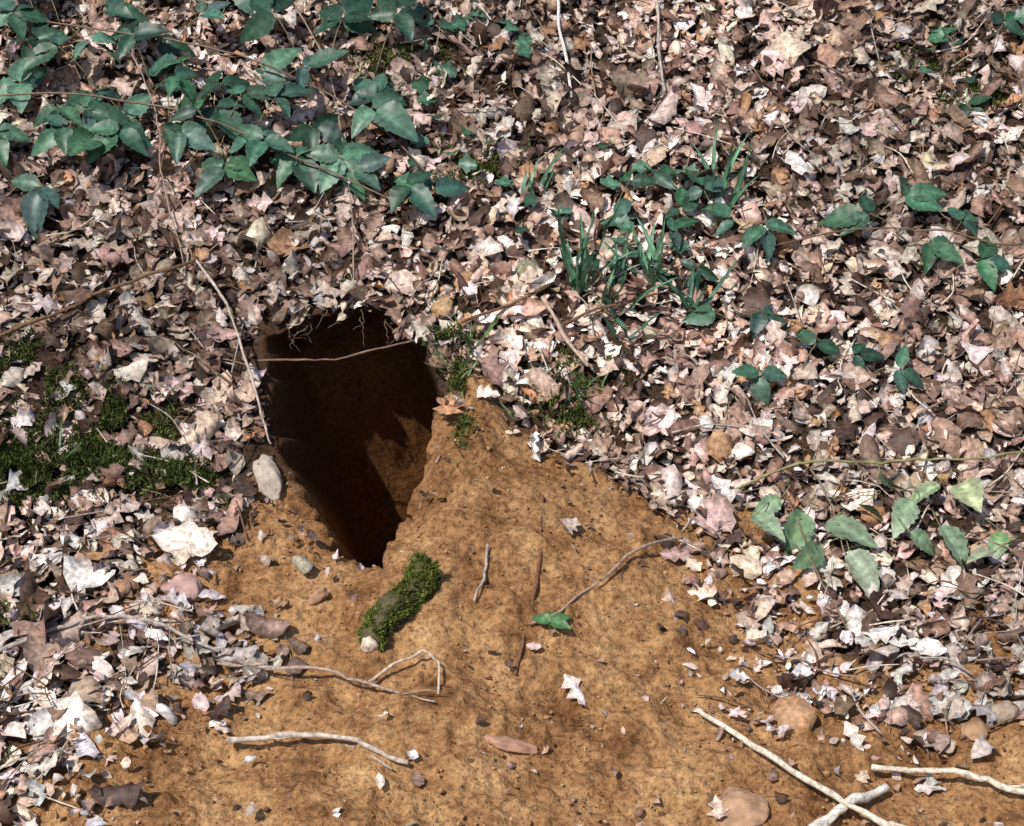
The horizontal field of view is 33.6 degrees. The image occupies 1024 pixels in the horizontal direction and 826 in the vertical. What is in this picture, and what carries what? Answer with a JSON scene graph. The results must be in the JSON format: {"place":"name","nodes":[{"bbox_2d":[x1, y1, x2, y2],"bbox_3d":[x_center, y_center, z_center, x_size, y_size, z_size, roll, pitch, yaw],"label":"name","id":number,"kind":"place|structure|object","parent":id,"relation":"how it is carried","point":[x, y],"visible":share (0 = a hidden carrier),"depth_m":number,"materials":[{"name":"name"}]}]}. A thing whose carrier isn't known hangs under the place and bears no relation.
{"place":"outdoors","nodes":[
{"label":"outdoors","id":0,"kind":"place"},
{"bbox_2d":[0,0,1023,825],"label":"ground","id":1,"kind":"structure","parent":0,"point":[356,440],"depth_m":2.92,"materials":[{"name":"soil"}]},
{"bbox_2d":[29,424,82,464],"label":"grass tuft","id":2,"kind":"object","parent":1,"relation":"on","point":[79,444],"visible":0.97,"depth_m":3.15,"materials":[{"name":"green plant"}]},
{"bbox_2d":[160,573,203,602],"bbox_3d":[-0.573,0.306,2.939,0.076,0.047,0.057,0,22,0],"label":"stone","id":3,"kind":"object","parent":1,"relation":"on","point":[190,585],"visible":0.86,"depth_m":2.93,"materials":[{"name":"stone"}]},
{"bbox_2d":[252,454,282,500],"bbox_3d":[-0.457,0.122,3.187,0.046,0.067,0.089,-12,25,-26],"label":"stone","id":4,"kind":"object","parent":1,"relation":"on","point":[267,474],"visible":1,"depth_m":3.17,"materials":[{"name":"grey stone"}]},
{"bbox_2d":[286,656,306,675],"bbox_3d":[-0.356,0.420,2.802,0.034,0.026,0.029,12,25,28],"label":"stone","id":5,"kind":"object","parent":1,"relation":"on","point":[296,660],"visible":0.74,"depth_m":2.80,"materials":[{"name":"brown stone"}]},
{"bbox_2d":[226,731,408,764],"bbox_3d":[-0.302,0.514,2.644,0.298,0.030,0.029,5,23,11],"label":"fallen stick","id":6,"kind":"object","parent":1,"relation":"on","point":[288,734],"visible":1,"depth_m":2.64,"materials":[{"name":"beige wood"}]},
{"bbox_2d":[308,587,328,605],"bbox_3d":[-0.334,0.315,2.917,0.038,0.027,0.023,-19,29,-38],"label":"stone","id":7,"kind":"object","parent":1,"relation":"on","point":[319,595],"visible":1,"depth_m":2.91,"materials":[{"name":"brown stone"}]},
{"bbox_2d":[217,659,439,702],"bbox_3d":[-0.297,0.423,2.747,0.393,0.030,0.024,6,23,15],"label":"fallen stick","id":8,"kind":"object","parent":1,"relation":"on","point":[280,668],"visible":1,"depth_m":2.75,"materials":[{"name":"beige wood"}]},
{"bbox_2d":[256,339,418,360],"bbox_3d":[-0.346,-0.122,3.378,0.326,0.035,0.011,-3,23,-8],"label":"fallen stick","id":9,"kind":"object","parent":1,"relation":"on","point":[366,351],"visible":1,"depth_m":3.38,"materials":[{"name":"brown wood"}]},
{"bbox_2d":[287,306,427,352],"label":"hanging roots","id":10,"kind":"object","parent":1,"relation":"hanging from","point":[294,335],"visible":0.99,"depth_m":3.42,"materials":[{"name":"brown plant"}]},
{"bbox_2d":[356,551,440,652],"bbox_3d":[-0.194,0.318,2.848,0.080,0.116,0.194,15,27,32],"label":"mossy log","id":11,"kind":"object","parent":1,"relation":"on","point":[416,586],"visible":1,"depth_m":2.84,"materials":[{"name":"green plant"}]},
{"bbox_2d":[364,649,440,693],"bbox_3d":[-0.170,0.416,2.749,0.127,0.045,0.067,5,23,12],"label":"fallen stick","id":12,"kind":"object","parent":1,"relation":"on","point":[384,670],"visible":0.98,"depth_m":2.75,"materials":[{"name":"beige wood"}]},
{"bbox_2d":[424,342,482,378],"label":"grass tuft","id":13,"kind":"object","parent":1,"relation":"on","point":[468,371],"visible":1,"depth_m":3.31,"materials":[{"name":"green plant"}]},
{"bbox_2d":[451,309,503,359],"bbox_3d":[-0.088,-0.157,3.353,0.116,0.100,0.093,-17,28,-36],"label":"grass tuft","id":14,"kind":"object","parent":1,"relation":"on","point":[470,344],"visible":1,"depth_m":3.35,"materials":[{"name":"green plant"}]},
{"bbox_2d":[473,544,489,600],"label":"fallen stick","id":15,"kind":"object","parent":1,"relation":"on","point":[484,571],"visible":1,"depth_m":2.92,"materials":[{"name":"grey wood"}]},
{"bbox_2d":[0,24,1022,812],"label":"moss","id":16,"kind":"object","parent":1,"relation":"on","point":[112,416],"visible":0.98,"depth_m":3.23,"materials":[{"name":"green plant"}]},
{"bbox_2d":[484,735,538,754],"bbox_3d":[-0.001,0.520,2.666,0.087,0.028,0.026,0,22,0],"label":"stone","id":17,"kind":"object","parent":1,"relation":"on","point":[508,744],"visible":1,"depth_m":2.66,"materials":[{"name":"brown stone"}]},
{"bbox_2d":[0,0,1023,825],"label":"leaf litter","id":18,"kind":"object","parent":1,"relation":"on","point":[182,536],"visible":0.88,"depth_m":3.41,"materials":[{"name":"beige plant"}]},
{"bbox_2d":[0,258,195,336],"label":"fallen stick","id":19,"kind":"object","parent":18,"relation":"on","point":[38,319],"visible":1,"depth_m":3.36,"materials":[{"name":"brown wood"}]},
{"bbox_2d":[0,614,219,652],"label":"fallen stick","id":20,"kind":"object","parent":18,"relation":"on","point":[64,626],"visible":1,"depth_m":2.83,"materials":[{"name":"grey wood"}]},
{"bbox_2d":[196,259,270,442],"bbox_3d":[-0.542,-0.129,3.335,0.024,0.260,0.388,-11,25,-26],"label":"fallen stick","id":21,"kind":"object","parent":18,"relation":"on","point":[235,328],"visible":1,"depth_m":3.31,"materials":[{"name":"beige wood"}]},
{"bbox_2d":[0,0,468,287],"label":"bramble bush","id":22,"kind":"object","parent":18,"relation":"on","point":[102,128],"visible":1,"depth_m":3.62,"materials":[{"name":"green plant"}]},
{"bbox_2d":[460,284,549,323],"bbox_3d":[-0.012,-0.220,3.397,0.194,0.063,0.019,-10,24,-23],"label":"fallen stick","id":23,"kind":"object","parent":18,"relation":"on","point":[539,289],"visible":1,"depth_m":3.40,"materials":[{"name":"brown wood"}]},
{"bbox_2d":[556,0,572,97],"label":"fallen stick","id":24,"kind":"object","parent":18,"relation":"on","point":[563,43],"visible":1,"depth_m":3.79,"materials":[{"name":"beige wood"}]},
{"bbox_2d":[541,296,589,366],"bbox_3d":[0.102,-0.163,3.369,0.017,0.105,0.164,-14,26,-30],"label":"fallen stick","id":25,"kind":"object","parent":18,"relation":"on","point":[565,337],"visible":1,"depth_m":3.36,"materials":[{"name":"beige wood"}]},
{"bbox_2d":[562,292,656,325],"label":"fallen stick","id":26,"kind":"object","parent":18,"relation":"on","point":[571,320],"visible":1,"depth_m":3.39,"materials":[{"name":"brown wood"}]},
{"bbox_2d":[655,2,665,91],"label":"fallen stick","id":27,"kind":"object","parent":18,"relation":"on","point":[658,40],"visible":1,"depth_m":3.80,"materials":[{"name":"grey wood"}]},
{"bbox_2d":[367,1,1023,275],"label":"ivy","id":28,"kind":"object","parent":18,"relation":"on","point":[467,164],"visible":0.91,"depth_m":3.66,"materials":[{"name":"green plant"}]},
{"bbox_2d":[0,0,1023,825],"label":"twigs","id":29,"kind":"object","parent":1,"relation":"on","point":[920,146],"visible":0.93,"depth_m":3.31,"materials":[{"name":"brown plant"}]},
{"bbox_2d":[493,392,537,421],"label":"grass tuft","id":30,"kind":"object","parent":1,"relation":"on","point":[506,408],"visible":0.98,"depth_m":3.29,"materials":[{"name":"green plant"}]},
{"bbox_2d":[513,495,543,674],"bbox_3d":[0.037,0.289,2.939,0.022,0.140,0.406,3,22,6],"label":"exposed root","id":31,"kind":"object","parent":1,"relation":"on","point":[535,585],"visible":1,"depth_m":2.91,"materials":[{"name":"brown plant"}]},
{"bbox_2d":[521,143,567,193],"bbox_3d":[0.062,-0.517,3.607,0.103,0.113,0.055,-15,26,-32],"label":"bluebell plant","id":32,"kind":"object","parent":1,"relation":"on","point":[542,180],"visible":0.9,"depth_m":3.62,"materials":[{"name":"green plant"}]},
{"bbox_2d":[532,611,570,634],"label":"seedling","id":33,"kind":"object","parent":1,"relation":"on","point":[557,620],"visible":1,"depth_m":2.85,"materials":[{"name":"green plant"}]},
{"bbox_2d":[561,369,610,404],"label":"grass tuft","id":34,"kind":"object","parent":1,"relation":"on","point":[575,387],"visible":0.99,"depth_m":3.31,"materials":[{"name":"green plant"}]},
{"bbox_2d":[557,203,636,294],"bbox_3d":[0.144,-0.316,3.377,0.153,0.198,0.162,12,25,27],"label":"bluebell plant","id":35,"kind":"object","parent":1,"relation":"on","point":[579,284],"visible":1,"depth_m":3.42,"materials":[{"name":"green plant"}]},
{"bbox_2d":[529,533,682,624],"bbox_3d":[0.174,0.282,2.937,0.364,0.068,0.041,-20,29,-39],"label":"fallen stick","id":36,"kind":"object","parent":1,"relation":"on","point":[617,565],"visible":1,"depth_m":2.94,"materials":[{"name":"wood"}]},
{"bbox_2d":[593,287,662,339],"bbox_3d":[0.229,-0.188,3.370,0.108,0.101,0.149,-4,23,-11],"label":"bluebell plant","id":37,"kind":"object","parent":1,"relation":"on","point":[612,328],"visible":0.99,"depth_m":3.40,"materials":[{"name":"green plant"}]},
{"bbox_2d":[597,214,665,285],"bbox_3d":[0.273,-0.328,3.446,0.132,0.148,0.162,-14,26,-31],"label":"bluebell plant","id":38,"kind":"object","parent":1,"relation":"on","point":[646,259],"visible":0.97,"depth_m":3.46,"materials":[{"name":"green plant"}]},
{"bbox_2d":[601,229,678,309],"bbox_3d":[0.225,-0.271,3.391,0.120,0.152,0.199,-14,26,-31],"label":"bluebell plant","id":39,"kind":"object","parent":1,"relation":"on","point":[621,278],"visible":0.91,"depth_m":3.42,"materials":[{"name":"green plant"}]},
{"bbox_2d":[660,256,741,313],"bbox_3d":[0.374,-0.260,3.419,0.143,0.121,0.096,16,27,33],"label":"bluebell plant","id":40,"kind":"object","parent":1,"relation":"on","point":[687,300],"visible":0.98,"depth_m":3.42,"materials":[{"name":"green plant"}]},
{"bbox_2d":[690,116,758,208],"bbox_3d":[0.456,-0.526,3.575,0.114,0.181,0.158,-7,23,-16],"label":"bluebell plant","id":41,"kind":"object","parent":1,"relation":"on","point":[726,174],"visible":0.87,"depth_m":3.57,"materials":[{"name":"green plant"}]},
{"bbox_2d":[714,786,768,825],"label":"stone","id":42,"kind":"object","parent":1,"relation":"on","point":[747,807],"visible":0.99,"depth_m":2.58,"materials":[{"name":"brown stone"}]},
{"bbox_2d":[600,10,1023,409],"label":"bramble seedlings","id":43,"kind":"object","parent":1,"relation":"on","point":[703,313],"visible":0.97,"depth_m":3.41,"materials":[{"name":"green plant"}]},
{"bbox_2d":[808,783,888,825],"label":"fallen stick","id":44,"kind":"object","parent":1,"relation":"on","point":[833,814],"visible":1,"depth_m":2.58,"materials":[{"name":"beige wood"}]},
{"bbox_2d":[697,709,905,825],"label":"fallen stick","id":45,"kind":"object","parent":44,"relation":"on","point":[782,763],"visible":1,"depth_m":2.62,"materials":[{"name":"beige wood"}]},
{"bbox_2d":[684,170,1023,290],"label":"ivy vine","id":46,"kind":"object","parent":1,"relation":"on","point":[850,218],"visible":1,"depth_m":3.52,"materials":[{"name":"green plant"}]},
{"bbox_2d":[734,447,1023,640],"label":"bramble bush","id":47,"kind":"object","parent":1,"relation":"on","point":[860,564],"visible":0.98,"depth_m":3.06,"materials":[{"name":"green plant"}]},
{"bbox_2d":[871,764,1023,794],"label":"fallen stick","id":48,"kind":"object","parent":1,"relation":"on","point":[1014,789],"visible":1,"depth_m":2.65,"materials":[{"name":"beige wood"}]},
{"bbox_2d":[960,718,987,740],"bbox_3d":[0.747,0.512,2.740,0.042,0.032,0.040,0,22,0],"label":"stone","id":49,"kind":"object","parent":1,"relation":"on","point":[971,730],"visible":0.94,"depth_m":2.73,"materials":[{"name":"beige stone"}]},
{"bbox_2d":[991,700,1017,723],"bbox_3d":[0.799,0.487,2.760,0.044,0.031,0.041,0,22,0],"label":"stone","id":50,"kind":"object","parent":1,"relation":"on","point":[1004,710],"visible":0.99,"depth_m":2.75,"materials":[{"name":"beige stone"}]},
{"bbox_2d":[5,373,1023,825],"bbox_3d":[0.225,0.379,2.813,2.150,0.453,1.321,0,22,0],"label":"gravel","id":51,"kind":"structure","parent":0,"point":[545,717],"depth_m":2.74,"materials":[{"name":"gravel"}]}
]}

